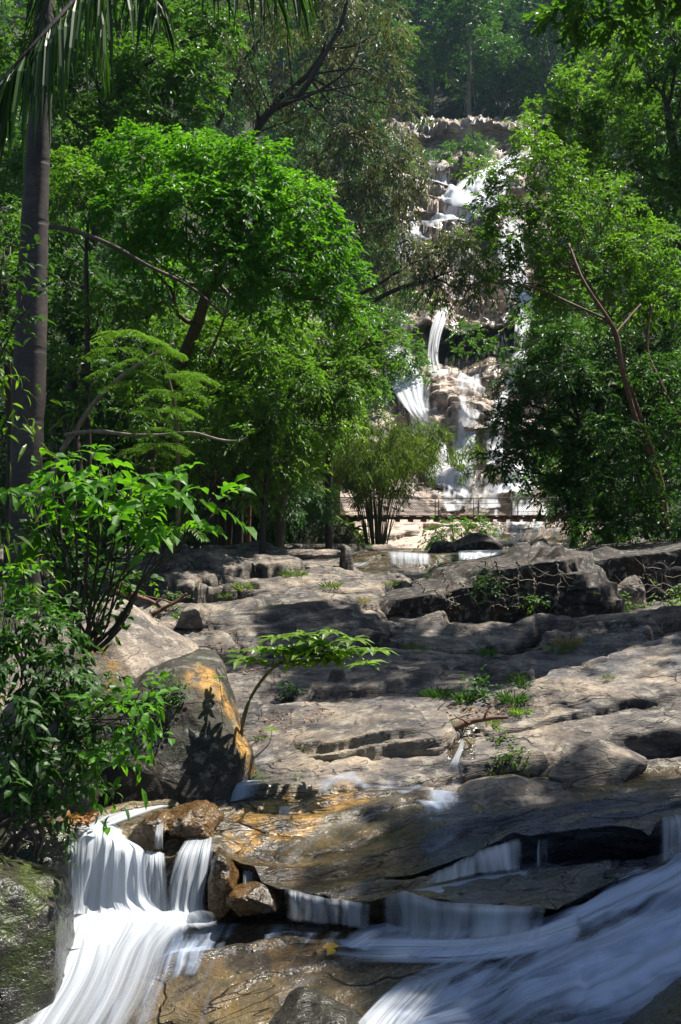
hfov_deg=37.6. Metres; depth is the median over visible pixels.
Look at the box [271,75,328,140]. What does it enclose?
forest tree
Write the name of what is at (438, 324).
waterfall
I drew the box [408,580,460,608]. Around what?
dry vine
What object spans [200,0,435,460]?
olive tree
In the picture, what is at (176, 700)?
leafy plant
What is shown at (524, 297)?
waterfall
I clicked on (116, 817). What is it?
waterfall
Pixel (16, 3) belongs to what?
forest tree
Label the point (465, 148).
cliff shrub
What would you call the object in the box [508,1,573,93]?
forest tree
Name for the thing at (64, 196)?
forest tree
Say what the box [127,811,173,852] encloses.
boulder
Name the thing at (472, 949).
running water
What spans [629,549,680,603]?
dry vine
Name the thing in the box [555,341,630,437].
forest tree
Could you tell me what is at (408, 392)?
waterfall
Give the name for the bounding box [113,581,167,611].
driftwood branch
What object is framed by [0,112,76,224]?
forest tree
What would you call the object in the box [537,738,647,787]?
boulder
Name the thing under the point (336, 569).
rock slab
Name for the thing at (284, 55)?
forest tree
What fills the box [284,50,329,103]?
forest tree
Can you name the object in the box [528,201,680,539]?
river tree
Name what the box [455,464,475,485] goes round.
cliff shrub
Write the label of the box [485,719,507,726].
grass tuft
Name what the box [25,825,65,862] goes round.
root
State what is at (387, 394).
forest tree
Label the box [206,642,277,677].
dead leaf litter
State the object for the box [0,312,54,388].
forest tree
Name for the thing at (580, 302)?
forest tree
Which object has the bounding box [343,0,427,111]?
forest tree
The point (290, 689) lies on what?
leafy plant
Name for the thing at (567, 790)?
dead leaf litter
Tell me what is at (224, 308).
forest tree
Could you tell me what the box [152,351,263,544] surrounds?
forest tree
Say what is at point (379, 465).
bamboo clump
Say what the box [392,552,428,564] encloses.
waterfall
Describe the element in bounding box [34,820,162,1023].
waterfall
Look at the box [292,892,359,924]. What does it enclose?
waterfall
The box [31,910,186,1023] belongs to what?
foaming water
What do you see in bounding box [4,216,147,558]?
forest tree
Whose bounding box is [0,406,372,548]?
ground cover
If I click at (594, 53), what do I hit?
river tree
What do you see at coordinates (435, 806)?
running water
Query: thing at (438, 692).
grass tuft
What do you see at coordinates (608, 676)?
grass tuft
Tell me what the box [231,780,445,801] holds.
running water
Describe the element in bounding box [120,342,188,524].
bare trunk tree
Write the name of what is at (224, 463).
forest tree
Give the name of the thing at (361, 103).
forest tree
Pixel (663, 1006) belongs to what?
boulder
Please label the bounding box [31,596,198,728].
boulder
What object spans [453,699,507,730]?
driftwood branch
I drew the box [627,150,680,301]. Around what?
forest tree
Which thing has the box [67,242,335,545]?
forest tree
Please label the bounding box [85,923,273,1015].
running water
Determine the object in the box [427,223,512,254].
cliff shrub
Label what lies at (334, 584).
grass tuft
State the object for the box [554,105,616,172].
forest tree
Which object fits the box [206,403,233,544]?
bare trunk tree
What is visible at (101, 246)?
forest tree
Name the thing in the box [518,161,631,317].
forest tree
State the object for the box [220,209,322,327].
forest tree
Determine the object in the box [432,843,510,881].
waterfall
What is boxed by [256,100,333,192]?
forest tree
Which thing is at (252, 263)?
dome tree
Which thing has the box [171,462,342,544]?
bamboo clump
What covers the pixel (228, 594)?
grass tuft
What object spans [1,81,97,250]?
forest tree
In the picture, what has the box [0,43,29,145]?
forest tree
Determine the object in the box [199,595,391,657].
rock slab
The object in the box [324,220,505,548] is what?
olive tree
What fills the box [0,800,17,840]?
root
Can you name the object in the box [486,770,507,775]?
grass tuft
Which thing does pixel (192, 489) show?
bare trunk tree
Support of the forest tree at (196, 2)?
on the hillside ground at (442, 104)
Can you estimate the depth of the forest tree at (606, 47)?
133.20 m
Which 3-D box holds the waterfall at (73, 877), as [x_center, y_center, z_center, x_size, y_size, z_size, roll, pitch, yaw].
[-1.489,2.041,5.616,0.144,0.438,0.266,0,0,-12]
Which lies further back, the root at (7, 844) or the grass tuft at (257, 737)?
the grass tuft at (257, 737)
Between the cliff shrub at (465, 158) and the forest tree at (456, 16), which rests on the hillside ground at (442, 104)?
the forest tree at (456, 16)
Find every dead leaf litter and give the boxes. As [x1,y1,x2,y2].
[44,809,98,826]
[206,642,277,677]
[260,709,335,734]
[447,704,511,715]
[514,781,617,807]
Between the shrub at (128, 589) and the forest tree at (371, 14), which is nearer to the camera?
the shrub at (128, 589)
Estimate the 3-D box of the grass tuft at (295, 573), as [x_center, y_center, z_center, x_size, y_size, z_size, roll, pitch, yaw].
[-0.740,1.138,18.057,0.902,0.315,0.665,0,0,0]
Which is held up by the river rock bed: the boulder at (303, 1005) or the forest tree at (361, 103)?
the boulder at (303, 1005)
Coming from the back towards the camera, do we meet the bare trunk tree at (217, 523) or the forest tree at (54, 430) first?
the forest tree at (54, 430)
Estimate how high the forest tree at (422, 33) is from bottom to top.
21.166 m
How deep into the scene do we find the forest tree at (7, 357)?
16.55 m
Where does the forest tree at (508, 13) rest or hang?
on the hillside ground at (442, 104)
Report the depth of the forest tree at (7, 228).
44.79 m
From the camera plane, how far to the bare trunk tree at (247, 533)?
25.72 m
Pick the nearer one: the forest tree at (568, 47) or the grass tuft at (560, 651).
the grass tuft at (560, 651)
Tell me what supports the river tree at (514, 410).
on the hillside ground at (442, 104)
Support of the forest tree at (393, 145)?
on the hillside ground at (442, 104)
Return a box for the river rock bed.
[0,537,680,1023]
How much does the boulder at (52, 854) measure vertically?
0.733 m
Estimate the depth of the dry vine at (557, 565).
15.69 m
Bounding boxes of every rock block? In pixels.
[290,704,461,761]
[379,537,624,623]
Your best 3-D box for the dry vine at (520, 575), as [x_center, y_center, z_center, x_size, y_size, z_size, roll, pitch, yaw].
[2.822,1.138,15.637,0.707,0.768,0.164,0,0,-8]
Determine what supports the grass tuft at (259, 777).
on the river rock bed
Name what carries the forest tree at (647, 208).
on the hillside ground at (442, 104)
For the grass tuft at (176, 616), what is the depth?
14.83 m
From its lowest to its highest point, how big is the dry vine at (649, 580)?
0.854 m
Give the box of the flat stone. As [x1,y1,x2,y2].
[457,774,560,796]
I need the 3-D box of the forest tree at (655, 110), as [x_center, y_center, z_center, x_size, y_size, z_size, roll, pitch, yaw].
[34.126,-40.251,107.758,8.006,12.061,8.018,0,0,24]
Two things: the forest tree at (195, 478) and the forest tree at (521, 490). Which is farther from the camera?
the forest tree at (521, 490)
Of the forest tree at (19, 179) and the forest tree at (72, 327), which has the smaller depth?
the forest tree at (72, 327)
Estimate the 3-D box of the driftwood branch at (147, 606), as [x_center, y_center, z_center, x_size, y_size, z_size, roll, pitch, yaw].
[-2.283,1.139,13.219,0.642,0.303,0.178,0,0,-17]
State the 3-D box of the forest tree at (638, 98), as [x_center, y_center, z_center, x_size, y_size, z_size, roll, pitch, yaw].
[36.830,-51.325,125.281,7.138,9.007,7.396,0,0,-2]
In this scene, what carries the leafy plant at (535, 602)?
on the river rock bed
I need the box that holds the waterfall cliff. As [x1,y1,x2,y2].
[282,110,678,548]
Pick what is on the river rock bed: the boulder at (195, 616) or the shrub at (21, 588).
the shrub at (21, 588)
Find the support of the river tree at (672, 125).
on the hillside ground at (442, 104)
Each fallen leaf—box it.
[322,942,338,948]
[327,948,335,954]
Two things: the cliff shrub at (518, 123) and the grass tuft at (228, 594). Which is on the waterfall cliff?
the cliff shrub at (518, 123)
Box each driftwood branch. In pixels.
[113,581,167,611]
[132,593,186,616]
[143,587,190,608]
[449,713,470,720]
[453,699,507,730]
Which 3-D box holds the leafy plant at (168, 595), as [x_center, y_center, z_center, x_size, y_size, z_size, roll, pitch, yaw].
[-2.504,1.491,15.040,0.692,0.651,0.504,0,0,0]
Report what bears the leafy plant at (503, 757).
on the river rock bed
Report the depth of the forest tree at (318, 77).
122.97 m
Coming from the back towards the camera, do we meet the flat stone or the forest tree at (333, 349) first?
the forest tree at (333, 349)
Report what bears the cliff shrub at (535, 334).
on the waterfall cliff
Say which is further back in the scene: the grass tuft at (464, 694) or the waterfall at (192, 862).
the grass tuft at (464, 694)
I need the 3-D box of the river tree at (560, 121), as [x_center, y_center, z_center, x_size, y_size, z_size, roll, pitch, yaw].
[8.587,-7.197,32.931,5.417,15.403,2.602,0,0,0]
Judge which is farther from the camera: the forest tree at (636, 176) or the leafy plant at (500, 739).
the forest tree at (636, 176)
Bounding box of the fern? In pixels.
[135,526,209,547]
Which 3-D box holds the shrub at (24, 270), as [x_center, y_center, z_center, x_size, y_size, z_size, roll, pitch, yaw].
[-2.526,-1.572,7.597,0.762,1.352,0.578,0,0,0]
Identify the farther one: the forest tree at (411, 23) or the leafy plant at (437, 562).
the forest tree at (411, 23)
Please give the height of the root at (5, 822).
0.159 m
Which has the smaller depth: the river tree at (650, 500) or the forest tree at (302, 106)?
the river tree at (650, 500)
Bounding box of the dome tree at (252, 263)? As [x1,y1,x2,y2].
[48,116,383,543]
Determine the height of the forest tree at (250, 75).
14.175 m
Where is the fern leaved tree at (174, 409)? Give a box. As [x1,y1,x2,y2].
[82,329,220,533]
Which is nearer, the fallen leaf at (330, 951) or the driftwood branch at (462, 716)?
the fallen leaf at (330, 951)
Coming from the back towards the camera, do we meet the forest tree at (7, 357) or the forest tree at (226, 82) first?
the forest tree at (226, 82)
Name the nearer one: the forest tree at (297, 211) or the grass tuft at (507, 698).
the grass tuft at (507, 698)
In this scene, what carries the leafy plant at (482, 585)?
attached to the rock block at (581, 600)
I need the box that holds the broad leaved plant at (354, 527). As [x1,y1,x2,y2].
[343,519,368,546]
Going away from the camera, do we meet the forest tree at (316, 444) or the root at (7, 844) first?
the root at (7, 844)
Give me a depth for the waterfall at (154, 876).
5.78 m
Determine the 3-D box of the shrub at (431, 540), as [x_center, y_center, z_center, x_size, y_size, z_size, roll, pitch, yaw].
[3.878,1.053,32.009,3.171,2.090,1.808,0,0,0]
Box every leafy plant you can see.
[114,569,161,602]
[145,670,191,715]
[152,590,193,613]
[277,674,305,702]
[426,554,450,568]
[455,664,502,704]
[469,565,507,604]
[486,726,513,742]
[486,735,532,776]
[518,593,550,616]
[619,591,650,611]
[646,579,680,606]
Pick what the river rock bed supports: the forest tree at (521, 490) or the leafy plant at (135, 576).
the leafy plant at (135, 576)
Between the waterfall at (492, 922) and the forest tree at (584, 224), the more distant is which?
the forest tree at (584, 224)
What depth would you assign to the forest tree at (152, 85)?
100.88 m
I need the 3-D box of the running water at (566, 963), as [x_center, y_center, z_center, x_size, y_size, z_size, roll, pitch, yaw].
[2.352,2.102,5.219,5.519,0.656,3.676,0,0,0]
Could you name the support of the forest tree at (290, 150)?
on the hillside ground at (442, 104)
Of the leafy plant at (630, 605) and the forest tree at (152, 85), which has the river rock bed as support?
the leafy plant at (630, 605)
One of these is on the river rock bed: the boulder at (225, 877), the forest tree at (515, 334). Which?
the boulder at (225, 877)
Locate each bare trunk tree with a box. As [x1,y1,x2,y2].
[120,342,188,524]
[147,308,209,542]
[185,387,213,545]
[188,396,218,544]
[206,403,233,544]
[207,386,278,543]
[236,404,281,541]
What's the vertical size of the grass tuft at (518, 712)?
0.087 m
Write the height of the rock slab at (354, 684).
0.644 m
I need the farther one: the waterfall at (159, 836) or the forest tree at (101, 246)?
the forest tree at (101, 246)
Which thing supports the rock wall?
on the river rock bed
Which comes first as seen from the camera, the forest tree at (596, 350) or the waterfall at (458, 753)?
the waterfall at (458, 753)
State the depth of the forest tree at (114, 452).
25.50 m
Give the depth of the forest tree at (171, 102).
116.50 m
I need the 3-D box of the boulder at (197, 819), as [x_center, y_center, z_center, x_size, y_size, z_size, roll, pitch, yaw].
[-0.915,1.920,6.171,0.390,0.240,0.498,0,0,0]
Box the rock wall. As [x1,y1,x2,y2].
[576,538,680,602]
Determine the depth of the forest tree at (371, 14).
133.84 m
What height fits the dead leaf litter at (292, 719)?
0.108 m
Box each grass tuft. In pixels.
[169,610,180,618]
[216,591,231,598]
[229,581,258,590]
[250,733,272,745]
[250,774,267,781]
[279,567,309,576]
[314,580,344,589]
[356,595,373,603]
[381,579,400,585]
[400,642,434,650]
[414,684,455,698]
[447,558,467,561]
[449,689,484,703]
[471,646,499,656]
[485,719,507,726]
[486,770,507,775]
[492,689,532,704]
[503,676,536,688]
[504,670,534,681]
[506,705,535,715]
[539,642,574,655]
[546,634,588,654]
[601,674,616,679]
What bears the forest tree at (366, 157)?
on the hillside ground at (442, 104)
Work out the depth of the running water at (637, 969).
4.34 m
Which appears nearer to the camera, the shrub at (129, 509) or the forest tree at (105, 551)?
the shrub at (129, 509)
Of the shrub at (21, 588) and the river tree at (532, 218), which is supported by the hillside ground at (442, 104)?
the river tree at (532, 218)
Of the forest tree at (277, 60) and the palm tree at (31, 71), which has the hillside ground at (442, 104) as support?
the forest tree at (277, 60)
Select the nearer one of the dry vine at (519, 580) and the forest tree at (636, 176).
the dry vine at (519, 580)
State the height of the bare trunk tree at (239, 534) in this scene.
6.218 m
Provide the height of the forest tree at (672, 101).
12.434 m
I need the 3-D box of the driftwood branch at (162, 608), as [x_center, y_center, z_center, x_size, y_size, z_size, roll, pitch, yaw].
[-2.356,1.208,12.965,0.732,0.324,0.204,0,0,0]
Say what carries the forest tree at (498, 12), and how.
on the hillside ground at (442, 104)
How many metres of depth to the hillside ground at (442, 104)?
81.52 m
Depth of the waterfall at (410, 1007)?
4.50 m
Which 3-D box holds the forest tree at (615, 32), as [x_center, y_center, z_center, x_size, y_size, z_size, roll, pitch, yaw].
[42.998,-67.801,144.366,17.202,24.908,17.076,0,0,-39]
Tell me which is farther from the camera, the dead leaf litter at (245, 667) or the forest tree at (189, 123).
the forest tree at (189, 123)
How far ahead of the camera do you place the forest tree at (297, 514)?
27.71 m
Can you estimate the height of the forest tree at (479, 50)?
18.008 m
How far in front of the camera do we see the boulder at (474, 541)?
29.42 m
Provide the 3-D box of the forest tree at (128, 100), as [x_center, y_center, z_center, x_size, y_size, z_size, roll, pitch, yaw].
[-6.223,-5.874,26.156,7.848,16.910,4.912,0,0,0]
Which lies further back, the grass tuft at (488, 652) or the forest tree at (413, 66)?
the forest tree at (413, 66)
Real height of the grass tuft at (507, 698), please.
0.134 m
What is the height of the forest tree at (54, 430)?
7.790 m
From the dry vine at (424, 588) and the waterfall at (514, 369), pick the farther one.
the waterfall at (514, 369)
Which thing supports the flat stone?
on the river rock bed
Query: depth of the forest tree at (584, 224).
91.54 m
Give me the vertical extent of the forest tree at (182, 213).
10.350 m
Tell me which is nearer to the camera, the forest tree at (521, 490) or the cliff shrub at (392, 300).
the forest tree at (521, 490)
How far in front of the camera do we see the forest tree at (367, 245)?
81.87 m
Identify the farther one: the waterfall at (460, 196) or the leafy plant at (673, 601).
the waterfall at (460, 196)
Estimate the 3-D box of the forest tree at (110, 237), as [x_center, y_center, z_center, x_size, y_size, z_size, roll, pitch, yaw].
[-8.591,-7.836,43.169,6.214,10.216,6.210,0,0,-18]
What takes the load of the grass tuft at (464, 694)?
on the river rock bed
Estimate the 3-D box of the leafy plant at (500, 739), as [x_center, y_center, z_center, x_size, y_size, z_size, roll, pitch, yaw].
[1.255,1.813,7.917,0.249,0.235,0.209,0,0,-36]
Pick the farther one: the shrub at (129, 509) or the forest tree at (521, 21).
the forest tree at (521, 21)
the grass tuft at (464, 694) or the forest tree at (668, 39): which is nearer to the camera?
the grass tuft at (464, 694)
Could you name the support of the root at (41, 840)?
attached to the river rock bed
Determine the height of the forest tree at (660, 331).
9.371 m
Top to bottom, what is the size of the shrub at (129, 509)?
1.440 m
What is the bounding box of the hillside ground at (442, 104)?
[0,0,680,663]
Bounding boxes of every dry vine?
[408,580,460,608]
[439,569,459,616]
[459,582,516,620]
[473,575,560,595]
[477,553,516,571]
[488,556,510,608]
[501,560,542,608]
[527,541,561,612]
[549,560,578,613]
[609,568,680,588]
[615,574,649,610]
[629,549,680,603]
[642,559,679,599]
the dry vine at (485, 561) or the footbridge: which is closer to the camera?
the dry vine at (485, 561)
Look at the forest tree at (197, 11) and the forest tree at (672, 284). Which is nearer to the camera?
the forest tree at (672, 284)
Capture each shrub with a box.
[0,216,59,358]
[0,362,66,615]
[0,444,256,654]
[0,560,85,678]
[0,589,156,869]
[1,514,163,655]
[63,671,178,835]
[353,285,402,347]
[401,155,497,181]
[403,289,453,315]
[406,130,499,166]
[412,512,506,552]
[416,118,526,130]
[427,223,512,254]
[445,318,518,370]
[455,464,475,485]
[515,309,563,381]
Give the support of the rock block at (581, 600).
on the river rock bed
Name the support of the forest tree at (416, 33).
on the hillside ground at (442, 104)
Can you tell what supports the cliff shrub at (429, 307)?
on the waterfall cliff
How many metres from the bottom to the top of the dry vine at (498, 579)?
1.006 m
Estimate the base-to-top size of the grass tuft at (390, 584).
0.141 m
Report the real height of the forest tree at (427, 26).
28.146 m
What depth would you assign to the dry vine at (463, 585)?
15.49 m
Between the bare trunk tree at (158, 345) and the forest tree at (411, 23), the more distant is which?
the forest tree at (411, 23)
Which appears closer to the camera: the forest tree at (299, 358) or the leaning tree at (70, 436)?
the leaning tree at (70, 436)
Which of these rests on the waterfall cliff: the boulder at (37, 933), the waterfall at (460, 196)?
the waterfall at (460, 196)
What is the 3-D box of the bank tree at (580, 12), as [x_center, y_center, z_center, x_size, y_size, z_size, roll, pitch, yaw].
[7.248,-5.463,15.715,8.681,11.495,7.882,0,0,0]
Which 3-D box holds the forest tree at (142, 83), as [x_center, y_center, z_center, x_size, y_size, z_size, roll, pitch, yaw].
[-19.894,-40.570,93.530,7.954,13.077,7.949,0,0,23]
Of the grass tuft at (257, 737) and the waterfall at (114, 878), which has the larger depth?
the grass tuft at (257, 737)
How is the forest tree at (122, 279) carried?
on the hillside ground at (442, 104)
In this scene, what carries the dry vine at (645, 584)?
on the rock block at (581, 600)
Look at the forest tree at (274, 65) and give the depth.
156.81 m
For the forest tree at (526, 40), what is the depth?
155.06 m
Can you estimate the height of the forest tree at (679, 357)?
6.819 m
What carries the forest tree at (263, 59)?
on the hillside ground at (442, 104)
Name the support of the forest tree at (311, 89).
on the hillside ground at (442, 104)
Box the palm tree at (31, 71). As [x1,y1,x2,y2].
[0,0,320,619]
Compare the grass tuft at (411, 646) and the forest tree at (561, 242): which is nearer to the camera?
the grass tuft at (411, 646)
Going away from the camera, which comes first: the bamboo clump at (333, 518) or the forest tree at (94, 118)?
the bamboo clump at (333, 518)
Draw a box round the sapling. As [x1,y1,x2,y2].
[213,627,397,758]
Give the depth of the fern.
13.86 m
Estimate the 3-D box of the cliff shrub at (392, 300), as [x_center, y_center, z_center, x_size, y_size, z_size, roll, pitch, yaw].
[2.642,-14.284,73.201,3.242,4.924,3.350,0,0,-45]
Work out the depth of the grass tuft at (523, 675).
10.83 m
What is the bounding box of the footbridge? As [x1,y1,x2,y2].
[317,469,614,523]
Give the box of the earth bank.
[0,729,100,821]
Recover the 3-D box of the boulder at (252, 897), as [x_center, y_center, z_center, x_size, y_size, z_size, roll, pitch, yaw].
[-0.484,2.151,5.557,0.291,0.178,0.290,0,0,0]
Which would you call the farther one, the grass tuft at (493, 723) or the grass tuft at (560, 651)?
the grass tuft at (560, 651)
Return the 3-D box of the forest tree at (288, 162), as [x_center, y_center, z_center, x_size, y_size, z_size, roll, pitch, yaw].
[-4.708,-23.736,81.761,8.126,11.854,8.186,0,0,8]
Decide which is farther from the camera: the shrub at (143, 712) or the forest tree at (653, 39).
the forest tree at (653, 39)
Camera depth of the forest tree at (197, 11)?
132.70 m
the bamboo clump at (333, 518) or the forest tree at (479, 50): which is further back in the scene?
the forest tree at (479, 50)
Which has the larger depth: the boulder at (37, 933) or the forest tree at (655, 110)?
the forest tree at (655, 110)
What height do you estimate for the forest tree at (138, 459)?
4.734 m
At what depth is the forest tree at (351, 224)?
91.00 m
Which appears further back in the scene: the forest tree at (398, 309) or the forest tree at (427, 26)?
the forest tree at (427, 26)
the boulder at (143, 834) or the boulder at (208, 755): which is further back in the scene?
the boulder at (208, 755)
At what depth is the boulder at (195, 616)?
14.24 m
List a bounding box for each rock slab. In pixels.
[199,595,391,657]
[293,556,366,577]
[294,660,487,702]
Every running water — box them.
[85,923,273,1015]
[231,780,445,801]
[341,914,578,961]
[344,853,680,1023]
[386,787,447,818]
[419,874,508,901]
[563,910,680,1007]
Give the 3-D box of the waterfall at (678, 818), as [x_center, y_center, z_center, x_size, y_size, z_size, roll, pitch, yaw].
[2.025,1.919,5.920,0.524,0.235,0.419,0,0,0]
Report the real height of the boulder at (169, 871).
0.299 m
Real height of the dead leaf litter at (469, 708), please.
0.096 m
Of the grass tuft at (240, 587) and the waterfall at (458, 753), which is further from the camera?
the grass tuft at (240, 587)
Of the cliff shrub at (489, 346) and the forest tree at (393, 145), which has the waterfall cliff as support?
the cliff shrub at (489, 346)
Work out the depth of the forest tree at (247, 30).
122.76 m
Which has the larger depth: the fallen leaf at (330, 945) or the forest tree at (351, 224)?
the forest tree at (351, 224)
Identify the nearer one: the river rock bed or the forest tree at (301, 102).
the river rock bed
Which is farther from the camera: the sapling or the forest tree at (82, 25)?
the forest tree at (82, 25)
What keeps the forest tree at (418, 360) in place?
on the waterfall cliff
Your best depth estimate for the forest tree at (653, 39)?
131.51 m
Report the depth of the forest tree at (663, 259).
74.45 m
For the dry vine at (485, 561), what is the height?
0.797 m
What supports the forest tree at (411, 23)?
on the hillside ground at (442, 104)
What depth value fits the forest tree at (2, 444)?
29.60 m
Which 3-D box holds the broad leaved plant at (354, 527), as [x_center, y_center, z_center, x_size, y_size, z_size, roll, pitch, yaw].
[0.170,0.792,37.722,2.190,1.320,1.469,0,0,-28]
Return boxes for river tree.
[447,114,680,535]
[464,311,680,547]
[520,59,680,469]
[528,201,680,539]
[563,349,680,549]
[571,5,669,415]
[589,0,680,250]
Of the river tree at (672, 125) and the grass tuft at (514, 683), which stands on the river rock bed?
the grass tuft at (514, 683)
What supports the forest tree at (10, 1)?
on the hillside ground at (442, 104)
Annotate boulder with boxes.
[0,812,92,889]
[0,852,74,1023]
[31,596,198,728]
[77,647,256,805]
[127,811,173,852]
[164,850,208,897]
[166,800,224,842]
[175,603,210,628]
[208,847,241,923]
[226,879,278,916]
[269,986,365,1023]
[428,541,458,552]
[454,532,502,551]
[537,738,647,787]
[618,575,646,609]
[621,977,680,1023]
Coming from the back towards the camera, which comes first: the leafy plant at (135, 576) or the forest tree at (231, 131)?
the forest tree at (231, 131)
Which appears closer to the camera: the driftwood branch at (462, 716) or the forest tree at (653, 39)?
the driftwood branch at (462, 716)
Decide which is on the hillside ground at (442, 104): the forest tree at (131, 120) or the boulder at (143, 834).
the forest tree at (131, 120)
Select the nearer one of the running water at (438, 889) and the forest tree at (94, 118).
the running water at (438, 889)
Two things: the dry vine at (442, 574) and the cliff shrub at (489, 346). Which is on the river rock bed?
the dry vine at (442, 574)
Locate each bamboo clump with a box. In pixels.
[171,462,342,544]
[188,466,347,546]
[277,413,499,544]
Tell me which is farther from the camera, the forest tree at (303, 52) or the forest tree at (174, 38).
the forest tree at (303, 52)
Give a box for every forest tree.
[0,0,11,27]
[0,0,14,34]
[0,0,33,39]
[0,0,255,548]
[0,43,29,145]
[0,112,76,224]
[0,127,102,267]
[0,193,52,582]
[0,212,80,329]
[0,280,112,499]
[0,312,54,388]
[0,314,208,532]
[0,393,43,526]
[0,489,210,574]
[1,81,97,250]
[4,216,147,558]
[20,0,107,79]
[45,318,165,500]
[47,145,183,565]
[60,38,97,103]
[66,111,101,184]
[66,181,131,285]
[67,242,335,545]
[81,73,147,170]
[85,10,157,119]
[90,215,211,424]
[90,264,191,406]
[110,333,382,548]
[115,49,170,108]
[123,410,311,545]
[124,401,188,524]
[125,257,205,326]
[133,299,327,544]
[136,149,211,231]
[137,0,186,104]
[148,93,226,225]
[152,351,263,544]
[168,4,199,103]
[170,0,205,21]
[170,356,350,553]
[177,33,260,131]
[182,58,251,180]
[183,0,262,37]
[183,484,330,546]
[204,32,271,137]
[205,269,281,343]
[212,0,274,106]
[218,34,272,138]
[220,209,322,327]
[224,381,345,490]
[228,0,285,80]
[236,402,369,546]
[242,0,333,91]
[242,2,309,93]
[244,190,339,325]
[250,151,329,256]
[252,115,326,189]
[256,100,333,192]
[267,72,338,153]
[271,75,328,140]
[272,5,315,91]
[275,294,424,547]
[276,336,350,428]
[279,12,333,72]
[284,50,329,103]
[287,0,392,123]
[293,0,415,113]
[302,61,339,121]
[319,342,399,419]
[329,170,404,254]
[331,148,396,221]
[333,77,398,150]
[335,111,412,191]
[338,304,435,394]
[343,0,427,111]
[343,219,416,298]
[347,244,426,336]
[348,20,440,123]
[358,0,437,118]
[392,0,444,109]
[392,0,484,117]
[395,0,443,85]
[416,0,536,118]
[439,0,521,80]
[446,0,538,103]
[449,18,521,117]
[472,45,563,119]
[488,0,559,90]
[498,266,613,381]
[507,0,593,115]
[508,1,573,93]
[511,408,631,547]
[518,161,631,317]
[534,0,619,99]
[537,261,615,352]
[542,191,611,258]
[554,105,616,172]
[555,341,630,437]
[558,75,610,119]
[585,0,680,103]
[586,3,671,100]
[605,69,655,125]
[606,1,679,83]
[609,270,680,464]
[615,91,680,200]
[619,31,672,84]
[620,141,669,216]
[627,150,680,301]
[633,82,680,144]
[635,188,680,246]
[640,231,680,294]
[649,285,680,368]
[651,341,680,465]
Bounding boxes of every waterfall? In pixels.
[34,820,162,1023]
[71,840,83,910]
[98,805,168,824]
[145,850,167,911]
[156,825,162,847]
[169,837,211,928]
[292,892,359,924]
[358,983,445,1023]
[377,164,577,538]
[387,350,424,414]
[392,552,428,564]
[401,891,527,940]
[428,307,449,373]
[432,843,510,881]
[452,153,520,205]
[452,740,463,765]
[460,550,500,559]
[499,349,527,395]
[500,221,531,342]
[666,815,680,839]
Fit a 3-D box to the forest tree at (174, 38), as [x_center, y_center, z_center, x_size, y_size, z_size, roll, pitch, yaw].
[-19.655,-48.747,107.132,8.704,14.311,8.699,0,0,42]
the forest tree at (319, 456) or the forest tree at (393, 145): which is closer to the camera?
the forest tree at (319, 456)
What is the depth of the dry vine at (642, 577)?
16.20 m
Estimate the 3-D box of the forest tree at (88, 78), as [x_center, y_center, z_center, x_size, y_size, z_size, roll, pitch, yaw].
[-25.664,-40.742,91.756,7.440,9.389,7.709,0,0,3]
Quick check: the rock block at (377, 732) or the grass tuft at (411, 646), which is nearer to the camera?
the rock block at (377, 732)
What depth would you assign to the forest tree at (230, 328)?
22.00 m
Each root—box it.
[0,797,62,834]
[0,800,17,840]
[0,822,63,854]
[6,816,47,855]
[24,823,44,857]
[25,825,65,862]
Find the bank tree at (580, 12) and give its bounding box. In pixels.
[522,0,680,74]
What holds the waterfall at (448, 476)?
on the waterfall cliff
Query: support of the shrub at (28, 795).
on the river rock bed
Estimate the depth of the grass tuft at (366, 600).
15.63 m
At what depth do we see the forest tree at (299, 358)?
45.22 m
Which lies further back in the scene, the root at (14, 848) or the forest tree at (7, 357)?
the forest tree at (7, 357)
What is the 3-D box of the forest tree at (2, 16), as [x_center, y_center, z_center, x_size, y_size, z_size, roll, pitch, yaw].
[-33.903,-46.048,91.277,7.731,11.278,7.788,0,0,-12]
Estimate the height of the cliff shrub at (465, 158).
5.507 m
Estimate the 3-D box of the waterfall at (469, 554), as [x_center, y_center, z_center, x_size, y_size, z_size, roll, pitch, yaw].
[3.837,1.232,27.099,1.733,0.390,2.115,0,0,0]
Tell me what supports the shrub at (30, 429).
on the river rock bed
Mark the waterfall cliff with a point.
(446, 393)
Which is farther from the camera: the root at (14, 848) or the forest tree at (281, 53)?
the forest tree at (281, 53)
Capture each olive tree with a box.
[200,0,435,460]
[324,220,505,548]
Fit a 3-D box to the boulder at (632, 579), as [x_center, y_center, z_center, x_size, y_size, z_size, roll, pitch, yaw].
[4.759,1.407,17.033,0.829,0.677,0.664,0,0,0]
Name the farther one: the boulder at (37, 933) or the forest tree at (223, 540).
the forest tree at (223, 540)
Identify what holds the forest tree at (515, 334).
on the hillside ground at (442, 104)
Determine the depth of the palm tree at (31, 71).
9.10 m
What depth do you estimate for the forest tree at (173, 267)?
53.98 m
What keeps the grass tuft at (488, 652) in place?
on the river rock bed
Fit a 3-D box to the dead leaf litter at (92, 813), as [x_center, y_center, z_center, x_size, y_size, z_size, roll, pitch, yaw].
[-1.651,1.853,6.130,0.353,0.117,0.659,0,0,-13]
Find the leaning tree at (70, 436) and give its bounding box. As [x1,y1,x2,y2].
[45,343,254,541]
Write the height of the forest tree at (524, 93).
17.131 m
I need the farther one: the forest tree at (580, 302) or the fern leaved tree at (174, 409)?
the forest tree at (580, 302)
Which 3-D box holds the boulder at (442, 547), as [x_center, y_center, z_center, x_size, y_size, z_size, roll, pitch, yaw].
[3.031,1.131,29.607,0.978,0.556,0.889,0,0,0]
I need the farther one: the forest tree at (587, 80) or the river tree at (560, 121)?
the forest tree at (587, 80)

